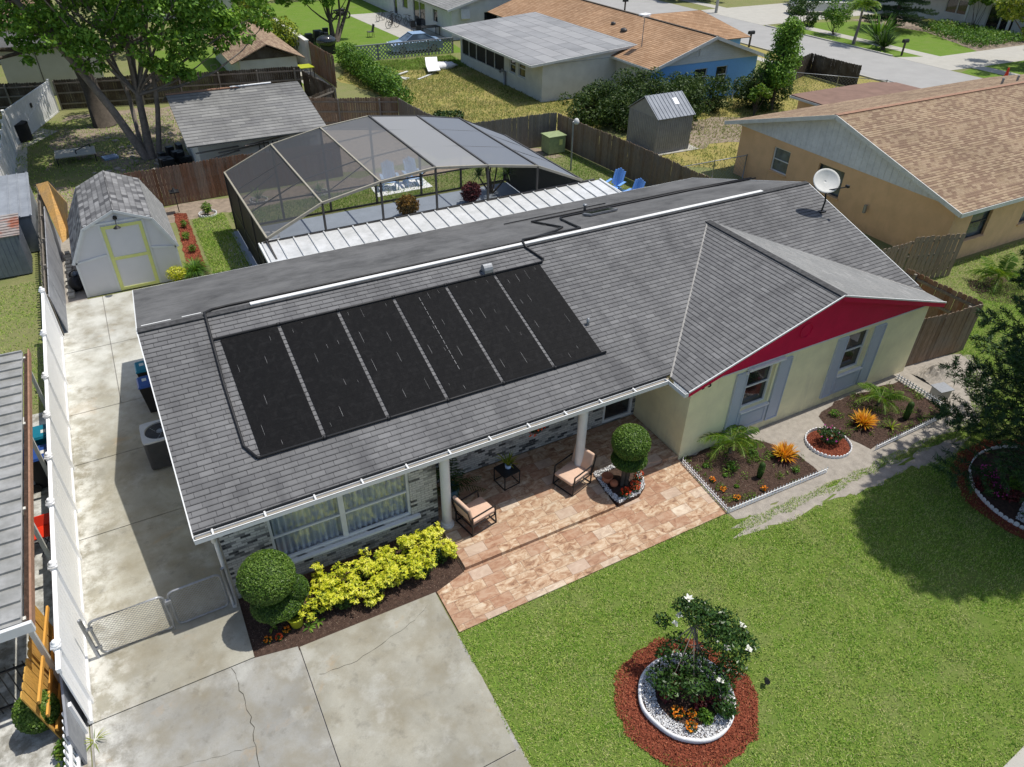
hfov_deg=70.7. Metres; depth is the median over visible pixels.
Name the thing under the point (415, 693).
driveway
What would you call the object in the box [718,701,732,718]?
bedding plant
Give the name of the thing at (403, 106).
wood fence
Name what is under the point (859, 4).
palm tree
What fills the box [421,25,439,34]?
patio table
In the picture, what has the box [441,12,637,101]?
house extension
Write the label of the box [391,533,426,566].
yellow shrub
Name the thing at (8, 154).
vinyl fence
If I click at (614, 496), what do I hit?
gravel
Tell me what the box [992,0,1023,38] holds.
shade tree
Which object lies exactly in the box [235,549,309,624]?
topiary
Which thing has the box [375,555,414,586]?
yellow shrub
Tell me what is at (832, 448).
red mulch chips
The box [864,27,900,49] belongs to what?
yucca
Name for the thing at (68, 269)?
loose blocks
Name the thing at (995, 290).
mulch chips
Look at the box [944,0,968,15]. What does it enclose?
window
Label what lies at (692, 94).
dark shrub
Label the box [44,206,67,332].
board panel
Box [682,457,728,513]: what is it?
picket edging
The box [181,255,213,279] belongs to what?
grass clump
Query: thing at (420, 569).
yellow shrub
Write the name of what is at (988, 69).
sidewalk
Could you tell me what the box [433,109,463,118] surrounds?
bush
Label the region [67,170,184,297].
barn shed
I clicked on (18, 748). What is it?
neighbour paving
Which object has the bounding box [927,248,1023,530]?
pine tree
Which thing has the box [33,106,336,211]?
bare earth
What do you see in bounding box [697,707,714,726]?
bedding plant
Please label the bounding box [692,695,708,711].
bedding plant
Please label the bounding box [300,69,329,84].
concrete pad
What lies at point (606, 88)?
dark shrub
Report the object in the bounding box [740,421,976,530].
grass
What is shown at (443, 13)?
house
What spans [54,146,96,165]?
picnic table
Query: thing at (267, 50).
outbuilding
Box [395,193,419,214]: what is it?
croton
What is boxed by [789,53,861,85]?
wood fence
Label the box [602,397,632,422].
window
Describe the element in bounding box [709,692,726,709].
bedding plant
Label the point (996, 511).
bed edging
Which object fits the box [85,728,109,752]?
grass tuft
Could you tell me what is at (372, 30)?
lawn chair
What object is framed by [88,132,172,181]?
loose stones
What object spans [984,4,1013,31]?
window
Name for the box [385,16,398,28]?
bicycle
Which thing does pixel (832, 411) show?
plant
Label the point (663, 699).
bedding plant
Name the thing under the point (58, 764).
ground plant
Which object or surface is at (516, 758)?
driveway
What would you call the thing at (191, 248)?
plant
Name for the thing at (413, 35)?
parked car
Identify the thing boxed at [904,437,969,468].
bare soil
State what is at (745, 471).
mulch chips
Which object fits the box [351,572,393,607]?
yellow shrub
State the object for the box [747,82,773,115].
light shrub
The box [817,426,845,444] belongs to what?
rose bush
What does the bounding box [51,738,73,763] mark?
ground plant
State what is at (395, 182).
adirondack chair
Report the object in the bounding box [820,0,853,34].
round shrub
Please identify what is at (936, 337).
wood fence
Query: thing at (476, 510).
armchair
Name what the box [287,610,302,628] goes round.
flower pot
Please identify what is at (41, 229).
wood fence
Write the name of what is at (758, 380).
window
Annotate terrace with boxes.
[437,415,677,569]
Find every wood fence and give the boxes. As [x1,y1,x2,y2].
[0,82,55,112]
[20,605,63,739]
[36,187,64,335]
[52,66,301,109]
[121,153,252,205]
[302,70,336,116]
[308,42,336,86]
[309,97,398,124]
[398,98,433,115]
[475,112,556,147]
[557,113,711,186]
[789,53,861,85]
[881,241,911,268]
[903,233,965,277]
[905,268,982,323]
[905,304,983,365]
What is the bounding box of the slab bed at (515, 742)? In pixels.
[59,297,529,766]
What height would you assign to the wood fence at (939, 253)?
1.875 m
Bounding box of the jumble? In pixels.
[304,27,333,43]
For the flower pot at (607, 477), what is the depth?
18.76 m
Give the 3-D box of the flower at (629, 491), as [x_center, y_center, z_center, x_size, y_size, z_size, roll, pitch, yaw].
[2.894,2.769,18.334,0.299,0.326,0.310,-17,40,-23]
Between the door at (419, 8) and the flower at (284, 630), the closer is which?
the flower at (284, 630)
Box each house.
[0,0,35,63]
[132,168,946,607]
[137,0,232,18]
[363,0,510,39]
[487,0,768,99]
[724,74,1023,263]
[848,0,1023,34]
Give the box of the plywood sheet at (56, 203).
[36,181,68,242]
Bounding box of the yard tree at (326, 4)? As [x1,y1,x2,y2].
[274,0,350,41]
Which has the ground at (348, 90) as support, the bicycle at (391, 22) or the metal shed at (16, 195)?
the metal shed at (16, 195)
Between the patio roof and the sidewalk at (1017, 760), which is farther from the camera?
the patio roof
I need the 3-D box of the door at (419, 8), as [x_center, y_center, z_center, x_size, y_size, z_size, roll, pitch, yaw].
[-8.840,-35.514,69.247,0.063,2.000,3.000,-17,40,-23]
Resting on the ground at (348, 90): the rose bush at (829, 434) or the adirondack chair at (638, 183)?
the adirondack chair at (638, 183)
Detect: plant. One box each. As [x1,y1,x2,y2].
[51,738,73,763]
[55,762,76,766]
[180,219,186,226]
[181,231,188,239]
[187,244,196,251]
[200,201,211,213]
[497,450,520,468]
[657,687,673,704]
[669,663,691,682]
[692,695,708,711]
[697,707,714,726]
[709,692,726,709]
[714,677,729,693]
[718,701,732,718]
[726,460,739,472]
[746,447,758,456]
[791,465,799,472]
[828,409,839,417]
[881,420,898,430]
[972,476,994,491]
[999,486,1023,504]
[1004,476,1023,491]
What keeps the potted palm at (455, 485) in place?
on the terrace
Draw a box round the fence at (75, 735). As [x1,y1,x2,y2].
[59,673,87,764]
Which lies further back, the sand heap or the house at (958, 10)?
the house at (958, 10)
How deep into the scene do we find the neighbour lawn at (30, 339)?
24.71 m
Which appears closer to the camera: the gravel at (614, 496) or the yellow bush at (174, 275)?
the gravel at (614, 496)
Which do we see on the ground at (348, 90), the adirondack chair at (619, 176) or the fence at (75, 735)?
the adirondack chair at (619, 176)
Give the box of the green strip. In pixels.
[377,56,468,70]
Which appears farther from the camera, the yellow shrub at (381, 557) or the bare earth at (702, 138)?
the bare earth at (702, 138)
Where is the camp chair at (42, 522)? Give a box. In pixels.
[34,513,50,556]
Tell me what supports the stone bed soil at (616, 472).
on the patio at (675, 498)
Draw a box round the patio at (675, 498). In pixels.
[435,459,726,632]
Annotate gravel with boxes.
[593,463,644,502]
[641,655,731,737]
[1016,502,1023,522]
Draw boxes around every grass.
[15,108,204,214]
[191,213,251,273]
[228,167,502,221]
[376,54,465,69]
[493,150,632,189]
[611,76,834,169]
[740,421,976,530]
[934,240,1023,341]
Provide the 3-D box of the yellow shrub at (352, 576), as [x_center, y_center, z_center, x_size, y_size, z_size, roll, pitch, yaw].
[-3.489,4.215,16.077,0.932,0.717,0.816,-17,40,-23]
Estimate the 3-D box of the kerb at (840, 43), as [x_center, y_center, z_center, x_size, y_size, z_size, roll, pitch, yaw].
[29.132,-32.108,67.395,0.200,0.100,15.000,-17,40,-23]
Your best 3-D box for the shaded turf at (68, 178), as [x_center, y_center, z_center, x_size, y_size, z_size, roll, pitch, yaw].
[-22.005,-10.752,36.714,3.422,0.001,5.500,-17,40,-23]
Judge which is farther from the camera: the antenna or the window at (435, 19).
the window at (435, 19)
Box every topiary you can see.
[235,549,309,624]
[610,423,651,485]
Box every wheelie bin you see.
[23,424,46,445]
[23,444,47,492]
[134,360,147,376]
[136,375,157,412]
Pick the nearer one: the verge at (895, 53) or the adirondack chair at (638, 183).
the adirondack chair at (638, 183)
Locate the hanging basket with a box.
[529,427,544,436]
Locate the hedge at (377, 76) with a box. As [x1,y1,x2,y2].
[333,42,415,104]
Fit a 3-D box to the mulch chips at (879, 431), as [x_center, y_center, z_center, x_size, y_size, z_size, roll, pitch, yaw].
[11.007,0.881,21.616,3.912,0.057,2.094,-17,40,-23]
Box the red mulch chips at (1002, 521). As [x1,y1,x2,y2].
[950,438,1023,537]
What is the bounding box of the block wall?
[248,5,311,70]
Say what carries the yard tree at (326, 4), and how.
on the back lawn at (306, 19)
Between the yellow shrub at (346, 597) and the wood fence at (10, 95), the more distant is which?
the wood fence at (10, 95)
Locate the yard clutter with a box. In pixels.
[157,142,192,168]
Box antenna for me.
[639,13,650,46]
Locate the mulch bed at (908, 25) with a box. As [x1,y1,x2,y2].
[853,16,1023,50]
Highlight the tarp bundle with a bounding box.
[68,269,83,291]
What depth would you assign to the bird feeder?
32.23 m
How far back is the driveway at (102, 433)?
20.35 m
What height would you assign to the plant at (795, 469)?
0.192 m
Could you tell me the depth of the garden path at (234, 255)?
29.40 m
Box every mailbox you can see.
[748,30,754,46]
[900,39,909,55]
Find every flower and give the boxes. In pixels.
[263,636,271,643]
[275,633,282,641]
[282,625,290,633]
[620,486,631,498]
[629,480,640,491]
[633,471,643,482]
[670,705,685,719]
[685,718,697,733]
[686,707,696,718]
[733,494,740,500]
[977,464,999,481]
[990,481,1007,499]
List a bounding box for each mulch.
[174,213,205,271]
[238,525,463,657]
[615,639,757,766]
[681,439,817,508]
[806,430,849,456]
[820,381,938,448]
[953,440,1023,538]
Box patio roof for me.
[258,178,620,263]
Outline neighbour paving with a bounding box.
[0,412,91,766]
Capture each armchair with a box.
[451,490,496,536]
[552,444,596,496]
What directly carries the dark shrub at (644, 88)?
on the ground at (348, 90)
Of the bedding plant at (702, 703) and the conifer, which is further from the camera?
the conifer
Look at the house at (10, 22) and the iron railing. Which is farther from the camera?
the house at (10, 22)
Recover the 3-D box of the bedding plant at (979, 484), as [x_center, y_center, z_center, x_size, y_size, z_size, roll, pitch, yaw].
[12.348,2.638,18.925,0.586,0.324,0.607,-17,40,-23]
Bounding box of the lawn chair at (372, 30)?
[367,24,374,36]
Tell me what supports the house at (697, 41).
on the ground at (348, 90)
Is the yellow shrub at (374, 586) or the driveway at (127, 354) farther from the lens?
the driveway at (127, 354)
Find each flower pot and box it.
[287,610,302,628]
[602,471,612,482]
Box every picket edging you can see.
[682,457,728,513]
[728,467,827,512]
[875,410,951,449]
[896,374,951,408]
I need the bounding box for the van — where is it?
[788,0,847,14]
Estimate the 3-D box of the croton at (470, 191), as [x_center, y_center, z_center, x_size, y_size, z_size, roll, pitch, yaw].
[-1.917,-8.989,33.947,0.967,1.056,0.945,13,38,15]
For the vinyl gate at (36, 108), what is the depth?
42.00 m
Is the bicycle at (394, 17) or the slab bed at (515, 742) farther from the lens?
the bicycle at (394, 17)
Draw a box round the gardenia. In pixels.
[645,593,760,720]
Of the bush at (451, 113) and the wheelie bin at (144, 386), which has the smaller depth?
the wheelie bin at (144, 386)
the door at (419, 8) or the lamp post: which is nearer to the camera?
the lamp post
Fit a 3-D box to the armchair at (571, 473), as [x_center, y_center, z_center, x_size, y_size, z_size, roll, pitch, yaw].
[1.607,2.194,18.570,0.688,0.945,0.883,31,45,34]
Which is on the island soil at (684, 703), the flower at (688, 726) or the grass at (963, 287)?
the flower at (688, 726)
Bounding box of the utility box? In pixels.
[929,382,954,399]
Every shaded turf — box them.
[41,154,113,187]
[47,117,92,129]
[87,136,155,151]
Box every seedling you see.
[269,621,277,632]
[303,621,315,632]
[313,617,324,628]
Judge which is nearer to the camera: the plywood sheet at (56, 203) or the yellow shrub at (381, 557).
the yellow shrub at (381, 557)
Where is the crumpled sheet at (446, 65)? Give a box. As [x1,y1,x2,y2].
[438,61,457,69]
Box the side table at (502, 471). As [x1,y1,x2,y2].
[494,463,519,490]
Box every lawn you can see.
[0,280,46,415]
[135,46,303,89]
[233,0,460,62]
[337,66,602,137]
[460,296,1023,766]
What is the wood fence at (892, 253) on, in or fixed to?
on the ground at (348, 90)
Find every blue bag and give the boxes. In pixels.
[71,271,78,275]
[101,153,118,160]
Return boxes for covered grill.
[316,35,335,53]
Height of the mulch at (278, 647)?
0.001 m
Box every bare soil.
[734,485,835,537]
[814,457,909,499]
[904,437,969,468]
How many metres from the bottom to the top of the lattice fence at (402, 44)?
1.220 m
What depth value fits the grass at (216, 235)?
30.19 m
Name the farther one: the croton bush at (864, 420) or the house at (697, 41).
the house at (697, 41)
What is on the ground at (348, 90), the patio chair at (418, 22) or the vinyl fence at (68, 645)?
the vinyl fence at (68, 645)
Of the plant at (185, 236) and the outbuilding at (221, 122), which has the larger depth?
the outbuilding at (221, 122)
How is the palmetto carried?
on the mulch bed at (908, 25)
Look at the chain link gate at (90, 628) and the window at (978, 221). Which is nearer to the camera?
the chain link gate at (90, 628)
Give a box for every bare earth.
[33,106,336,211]
[60,238,86,303]
[164,148,564,222]
[689,117,744,148]
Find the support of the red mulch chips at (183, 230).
on the red mulch at (185, 253)
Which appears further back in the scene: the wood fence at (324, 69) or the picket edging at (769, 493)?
the wood fence at (324, 69)
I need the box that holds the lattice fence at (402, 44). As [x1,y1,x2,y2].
[354,37,453,59]
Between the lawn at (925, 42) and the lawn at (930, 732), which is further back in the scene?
the lawn at (925, 42)
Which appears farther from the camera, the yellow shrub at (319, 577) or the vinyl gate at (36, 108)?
the vinyl gate at (36, 108)
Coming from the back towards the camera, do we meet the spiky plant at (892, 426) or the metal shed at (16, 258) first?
the metal shed at (16, 258)
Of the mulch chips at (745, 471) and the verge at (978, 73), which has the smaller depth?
the mulch chips at (745, 471)
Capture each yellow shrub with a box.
[297,588,340,622]
[310,560,345,591]
[321,576,362,609]
[337,556,374,586]
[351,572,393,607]
[357,545,395,571]
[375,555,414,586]
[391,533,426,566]
[405,546,437,579]
[413,521,444,547]
[421,538,457,563]
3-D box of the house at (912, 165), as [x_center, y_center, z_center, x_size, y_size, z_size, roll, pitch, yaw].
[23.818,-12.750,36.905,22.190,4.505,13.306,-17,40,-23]
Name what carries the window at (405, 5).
in the house at (443, 13)
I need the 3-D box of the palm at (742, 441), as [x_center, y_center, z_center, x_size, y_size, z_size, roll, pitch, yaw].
[5.986,1.627,19.847,1.923,0.753,1.756,-17,40,-23]
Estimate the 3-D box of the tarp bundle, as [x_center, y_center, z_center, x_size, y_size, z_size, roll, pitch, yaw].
[-16.299,-3.890,27.043,0.575,0.572,1.506,-17,40,-23]
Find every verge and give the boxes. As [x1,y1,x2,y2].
[740,43,879,83]
[774,24,922,56]
[961,68,1003,77]
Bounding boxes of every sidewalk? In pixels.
[681,0,1019,74]
[1004,748,1023,766]
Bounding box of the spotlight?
[764,677,769,685]
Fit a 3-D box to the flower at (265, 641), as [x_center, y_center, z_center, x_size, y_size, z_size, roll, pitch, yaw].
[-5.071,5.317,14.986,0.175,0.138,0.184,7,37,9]
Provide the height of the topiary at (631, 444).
2.053 m
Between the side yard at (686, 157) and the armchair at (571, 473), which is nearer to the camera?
the armchair at (571, 473)
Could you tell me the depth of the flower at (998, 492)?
18.71 m
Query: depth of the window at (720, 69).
49.50 m
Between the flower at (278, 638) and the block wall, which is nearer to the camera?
the flower at (278, 638)
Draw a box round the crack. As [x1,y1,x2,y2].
[182,604,427,766]
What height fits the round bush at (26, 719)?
1.060 m
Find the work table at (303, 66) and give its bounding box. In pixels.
[298,64,314,78]
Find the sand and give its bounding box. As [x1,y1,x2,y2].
[728,354,991,518]
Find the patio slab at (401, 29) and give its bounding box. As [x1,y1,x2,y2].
[350,12,446,39]
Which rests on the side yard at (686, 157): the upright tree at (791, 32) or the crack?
the upright tree at (791, 32)
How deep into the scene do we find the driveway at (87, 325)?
24.75 m
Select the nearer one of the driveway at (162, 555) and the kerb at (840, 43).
the driveway at (162, 555)
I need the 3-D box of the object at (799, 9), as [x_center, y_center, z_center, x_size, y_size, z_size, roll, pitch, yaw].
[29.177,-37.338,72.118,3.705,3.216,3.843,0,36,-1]
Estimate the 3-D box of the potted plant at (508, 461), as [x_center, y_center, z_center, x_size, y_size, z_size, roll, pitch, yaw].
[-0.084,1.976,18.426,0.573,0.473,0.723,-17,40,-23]
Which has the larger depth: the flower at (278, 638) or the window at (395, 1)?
the window at (395, 1)
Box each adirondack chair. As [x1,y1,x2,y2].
[382,181,399,190]
[403,175,422,187]
[606,168,625,191]
[623,178,645,191]
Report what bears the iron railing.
on the neighbour paving
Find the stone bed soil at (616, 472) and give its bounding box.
[593,465,644,506]
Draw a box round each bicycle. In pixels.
[376,9,384,21]
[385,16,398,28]
[386,10,401,22]
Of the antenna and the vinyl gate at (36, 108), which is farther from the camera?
the antenna
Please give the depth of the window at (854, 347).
21.54 m
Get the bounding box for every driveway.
[61,297,110,354]
[65,344,120,415]
[69,398,159,465]
[74,447,183,540]
[79,508,254,723]
[92,646,338,766]
[103,291,137,343]
[111,338,143,402]
[300,592,515,766]
[487,749,529,766]
[702,3,889,24]
[897,45,1023,69]
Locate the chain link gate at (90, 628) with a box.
[77,567,234,658]
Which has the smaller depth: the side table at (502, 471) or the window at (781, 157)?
the side table at (502, 471)
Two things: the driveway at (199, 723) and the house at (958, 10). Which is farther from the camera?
the house at (958, 10)
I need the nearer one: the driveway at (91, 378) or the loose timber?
the driveway at (91, 378)
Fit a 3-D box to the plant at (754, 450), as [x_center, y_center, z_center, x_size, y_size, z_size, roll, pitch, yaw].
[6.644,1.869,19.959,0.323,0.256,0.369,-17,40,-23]
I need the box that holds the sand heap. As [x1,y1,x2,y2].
[910,359,968,384]
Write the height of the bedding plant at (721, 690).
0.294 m
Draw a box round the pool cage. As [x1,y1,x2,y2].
[223,115,594,264]
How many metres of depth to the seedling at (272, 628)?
15.26 m
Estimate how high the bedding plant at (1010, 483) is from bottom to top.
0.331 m
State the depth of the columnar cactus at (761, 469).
19.05 m
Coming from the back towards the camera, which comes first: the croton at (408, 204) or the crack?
the croton at (408, 204)
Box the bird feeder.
[168,188,179,211]
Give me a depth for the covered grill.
58.58 m
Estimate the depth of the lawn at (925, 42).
68.64 m
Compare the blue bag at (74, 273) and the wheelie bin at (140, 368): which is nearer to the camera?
the wheelie bin at (140, 368)
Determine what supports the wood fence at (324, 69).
on the ground at (348, 90)
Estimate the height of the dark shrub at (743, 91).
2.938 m
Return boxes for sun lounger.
[425,57,440,71]
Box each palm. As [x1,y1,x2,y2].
[436,458,485,498]
[697,424,764,458]
[855,382,911,413]
[966,253,1023,291]
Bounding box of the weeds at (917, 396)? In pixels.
[839,381,934,437]
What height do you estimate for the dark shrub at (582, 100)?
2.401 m
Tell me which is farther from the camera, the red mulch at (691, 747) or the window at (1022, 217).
the window at (1022, 217)
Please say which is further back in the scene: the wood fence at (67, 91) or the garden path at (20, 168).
the wood fence at (67, 91)
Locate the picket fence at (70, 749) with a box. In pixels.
[62,702,87,766]
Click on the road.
(894, 69)
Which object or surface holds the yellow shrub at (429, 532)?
on the mulch at (278, 647)
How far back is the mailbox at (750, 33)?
63.60 m
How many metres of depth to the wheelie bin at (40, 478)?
18.18 m
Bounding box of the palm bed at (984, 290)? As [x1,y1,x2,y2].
[968,271,1022,304]
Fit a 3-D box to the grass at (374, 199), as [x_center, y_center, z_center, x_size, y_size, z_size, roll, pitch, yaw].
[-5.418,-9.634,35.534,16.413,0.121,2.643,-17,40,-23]
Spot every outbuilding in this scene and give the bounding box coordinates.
[0,31,103,94]
[162,81,325,182]
[204,22,305,82]
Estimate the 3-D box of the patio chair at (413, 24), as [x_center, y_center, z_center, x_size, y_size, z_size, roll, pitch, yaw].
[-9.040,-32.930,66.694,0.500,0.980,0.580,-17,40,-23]
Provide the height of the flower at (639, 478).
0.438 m
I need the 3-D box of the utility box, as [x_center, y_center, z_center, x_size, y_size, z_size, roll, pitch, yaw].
[13.236,0.249,22.295,0.520,0.335,0.440,-10,38,-15]
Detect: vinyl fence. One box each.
[0,110,17,175]
[38,287,93,724]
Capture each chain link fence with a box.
[685,154,747,178]
[731,72,891,97]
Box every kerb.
[638,653,735,743]
[740,42,885,81]
[765,25,892,55]
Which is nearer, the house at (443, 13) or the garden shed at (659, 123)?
the garden shed at (659, 123)
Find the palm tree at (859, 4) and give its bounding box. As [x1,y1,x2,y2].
[846,0,881,43]
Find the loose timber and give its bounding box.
[399,71,435,79]
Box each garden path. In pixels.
[15,128,56,173]
[218,237,248,269]
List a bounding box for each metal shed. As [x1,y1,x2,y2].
[0,172,41,251]
[0,213,32,278]
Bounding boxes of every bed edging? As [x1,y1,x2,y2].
[804,427,851,458]
[968,445,1023,529]
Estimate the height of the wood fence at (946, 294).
1.828 m
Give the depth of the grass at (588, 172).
38.15 m
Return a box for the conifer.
[859,0,938,29]
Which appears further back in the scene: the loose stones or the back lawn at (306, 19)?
the back lawn at (306, 19)
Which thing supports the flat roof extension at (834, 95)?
on the ground at (348, 90)
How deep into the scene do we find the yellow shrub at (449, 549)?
16.58 m
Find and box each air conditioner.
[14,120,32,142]
[139,419,171,469]
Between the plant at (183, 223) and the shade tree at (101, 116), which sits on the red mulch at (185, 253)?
the plant at (183, 223)
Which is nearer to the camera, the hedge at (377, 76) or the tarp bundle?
the tarp bundle
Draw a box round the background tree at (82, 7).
[56,0,137,54]
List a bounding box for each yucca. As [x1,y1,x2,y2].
[468,167,517,193]
[859,12,897,42]
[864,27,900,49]
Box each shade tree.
[0,0,116,128]
[0,0,275,160]
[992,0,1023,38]
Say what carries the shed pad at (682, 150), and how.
on the side yard at (686, 157)
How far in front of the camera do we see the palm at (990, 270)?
28.02 m
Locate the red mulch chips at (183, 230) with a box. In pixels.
[173,213,204,268]
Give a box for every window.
[266,473,420,563]
[394,0,397,13]
[403,0,407,8]
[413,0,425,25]
[433,9,437,22]
[484,12,497,19]
[508,60,515,74]
[517,63,524,79]
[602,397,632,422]
[694,68,706,85]
[715,65,727,83]
[739,365,772,414]
[768,147,790,177]
[814,163,844,199]
[836,329,868,377]
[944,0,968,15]
[963,210,990,242]
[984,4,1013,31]
[1016,211,1023,225]
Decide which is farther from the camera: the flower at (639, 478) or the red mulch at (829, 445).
the red mulch at (829, 445)
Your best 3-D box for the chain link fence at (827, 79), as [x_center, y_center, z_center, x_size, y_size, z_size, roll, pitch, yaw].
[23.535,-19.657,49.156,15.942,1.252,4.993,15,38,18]
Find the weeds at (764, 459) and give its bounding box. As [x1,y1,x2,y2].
[682,440,804,501]
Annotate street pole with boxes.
[714,0,718,12]
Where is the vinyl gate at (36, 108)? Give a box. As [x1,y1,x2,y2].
[2,79,59,145]
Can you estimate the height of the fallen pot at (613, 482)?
0.190 m
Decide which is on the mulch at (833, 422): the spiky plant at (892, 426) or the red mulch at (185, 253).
the spiky plant at (892, 426)
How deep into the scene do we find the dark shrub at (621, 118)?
43.10 m
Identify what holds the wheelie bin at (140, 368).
on the driveway at (127, 354)
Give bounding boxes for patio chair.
[410,20,415,30]
[416,18,423,30]
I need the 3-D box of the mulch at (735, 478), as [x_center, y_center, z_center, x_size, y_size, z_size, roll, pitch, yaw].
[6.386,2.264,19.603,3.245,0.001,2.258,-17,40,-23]
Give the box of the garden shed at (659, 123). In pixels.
[626,91,695,153]
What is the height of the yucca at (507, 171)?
2.537 m
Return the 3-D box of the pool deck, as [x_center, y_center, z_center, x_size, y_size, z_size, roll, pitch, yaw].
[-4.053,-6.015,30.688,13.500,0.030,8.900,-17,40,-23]
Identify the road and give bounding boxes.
[588,0,981,87]
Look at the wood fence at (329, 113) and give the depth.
42.56 m
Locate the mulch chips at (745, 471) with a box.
[685,443,817,507]
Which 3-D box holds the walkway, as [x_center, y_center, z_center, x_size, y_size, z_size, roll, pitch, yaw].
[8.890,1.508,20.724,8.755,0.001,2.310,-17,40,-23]
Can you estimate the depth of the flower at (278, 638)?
15.03 m
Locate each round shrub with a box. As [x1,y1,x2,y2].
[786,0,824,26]
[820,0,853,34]
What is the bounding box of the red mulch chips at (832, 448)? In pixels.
[807,431,849,456]
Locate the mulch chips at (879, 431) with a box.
[819,381,937,447]
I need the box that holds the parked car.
[386,31,442,53]
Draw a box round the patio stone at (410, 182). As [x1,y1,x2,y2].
[371,179,432,196]
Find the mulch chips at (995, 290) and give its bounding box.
[968,276,1023,303]
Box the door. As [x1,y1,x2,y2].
[100,220,159,289]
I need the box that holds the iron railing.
[0,661,32,713]
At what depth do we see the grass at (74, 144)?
39.72 m
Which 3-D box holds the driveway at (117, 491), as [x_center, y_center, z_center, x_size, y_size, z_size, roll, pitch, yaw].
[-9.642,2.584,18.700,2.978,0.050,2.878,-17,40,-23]
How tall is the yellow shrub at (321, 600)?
0.704 m
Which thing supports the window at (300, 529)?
in the house at (328, 408)
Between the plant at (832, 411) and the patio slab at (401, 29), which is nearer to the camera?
the plant at (832, 411)
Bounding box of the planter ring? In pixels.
[198,209,216,217]
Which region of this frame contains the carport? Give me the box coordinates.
[0,349,59,682]
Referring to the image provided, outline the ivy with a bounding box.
[235,0,301,56]
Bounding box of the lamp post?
[570,118,578,170]
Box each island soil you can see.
[641,657,731,737]
[971,448,1023,525]
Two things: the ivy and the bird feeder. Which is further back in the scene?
the ivy
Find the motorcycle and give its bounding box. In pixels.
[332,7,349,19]
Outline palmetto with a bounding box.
[968,0,993,28]
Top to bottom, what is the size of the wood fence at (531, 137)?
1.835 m
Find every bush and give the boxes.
[11,689,60,734]
[166,265,186,280]
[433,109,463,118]
[772,439,799,466]
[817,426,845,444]
[852,409,878,432]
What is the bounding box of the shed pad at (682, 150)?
[658,144,698,155]
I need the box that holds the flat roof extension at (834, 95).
[790,82,920,108]
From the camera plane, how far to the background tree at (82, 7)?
55.57 m
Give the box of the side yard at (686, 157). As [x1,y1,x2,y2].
[621,76,840,170]
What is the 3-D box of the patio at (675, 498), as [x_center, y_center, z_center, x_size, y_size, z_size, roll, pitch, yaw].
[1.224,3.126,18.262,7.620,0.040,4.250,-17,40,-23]
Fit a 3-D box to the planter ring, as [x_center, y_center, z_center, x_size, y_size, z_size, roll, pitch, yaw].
[-13.734,-7.675,32.619,0.787,0.128,0.780,-17,40,-23]
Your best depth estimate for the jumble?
61.65 m
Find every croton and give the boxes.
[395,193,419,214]
[459,181,481,201]
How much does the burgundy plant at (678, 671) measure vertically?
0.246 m
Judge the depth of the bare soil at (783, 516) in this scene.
18.32 m
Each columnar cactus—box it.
[757,462,765,478]
[903,401,914,419]
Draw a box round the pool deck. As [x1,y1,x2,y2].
[233,182,519,265]
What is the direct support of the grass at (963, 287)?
on the lawn at (930, 732)
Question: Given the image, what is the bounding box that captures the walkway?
[679,376,921,508]
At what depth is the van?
77.89 m
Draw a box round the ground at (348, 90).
[0,0,1023,766]
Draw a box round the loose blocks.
[63,251,74,298]
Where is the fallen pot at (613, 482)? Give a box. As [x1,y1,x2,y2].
[610,479,617,486]
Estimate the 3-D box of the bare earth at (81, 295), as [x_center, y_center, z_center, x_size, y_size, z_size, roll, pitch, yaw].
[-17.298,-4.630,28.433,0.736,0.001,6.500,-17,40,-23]
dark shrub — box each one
[558,83,619,127]
[585,68,640,121]
[597,86,650,132]
[612,65,673,114]
[643,70,702,115]
[658,78,714,122]
[678,70,733,112]
[731,62,793,111]
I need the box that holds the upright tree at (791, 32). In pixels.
[754,15,806,109]
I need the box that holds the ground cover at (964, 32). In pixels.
[918,18,1023,47]
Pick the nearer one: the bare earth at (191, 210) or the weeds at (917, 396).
the weeds at (917, 396)
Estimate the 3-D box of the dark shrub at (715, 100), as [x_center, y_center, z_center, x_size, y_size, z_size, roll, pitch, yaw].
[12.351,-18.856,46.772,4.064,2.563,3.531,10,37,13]
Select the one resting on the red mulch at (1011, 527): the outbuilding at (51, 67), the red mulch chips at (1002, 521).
the red mulch chips at (1002, 521)
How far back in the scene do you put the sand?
20.21 m
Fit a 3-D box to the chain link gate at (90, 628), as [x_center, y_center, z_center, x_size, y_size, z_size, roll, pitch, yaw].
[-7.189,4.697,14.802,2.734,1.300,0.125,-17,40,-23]
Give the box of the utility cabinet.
[541,130,566,154]

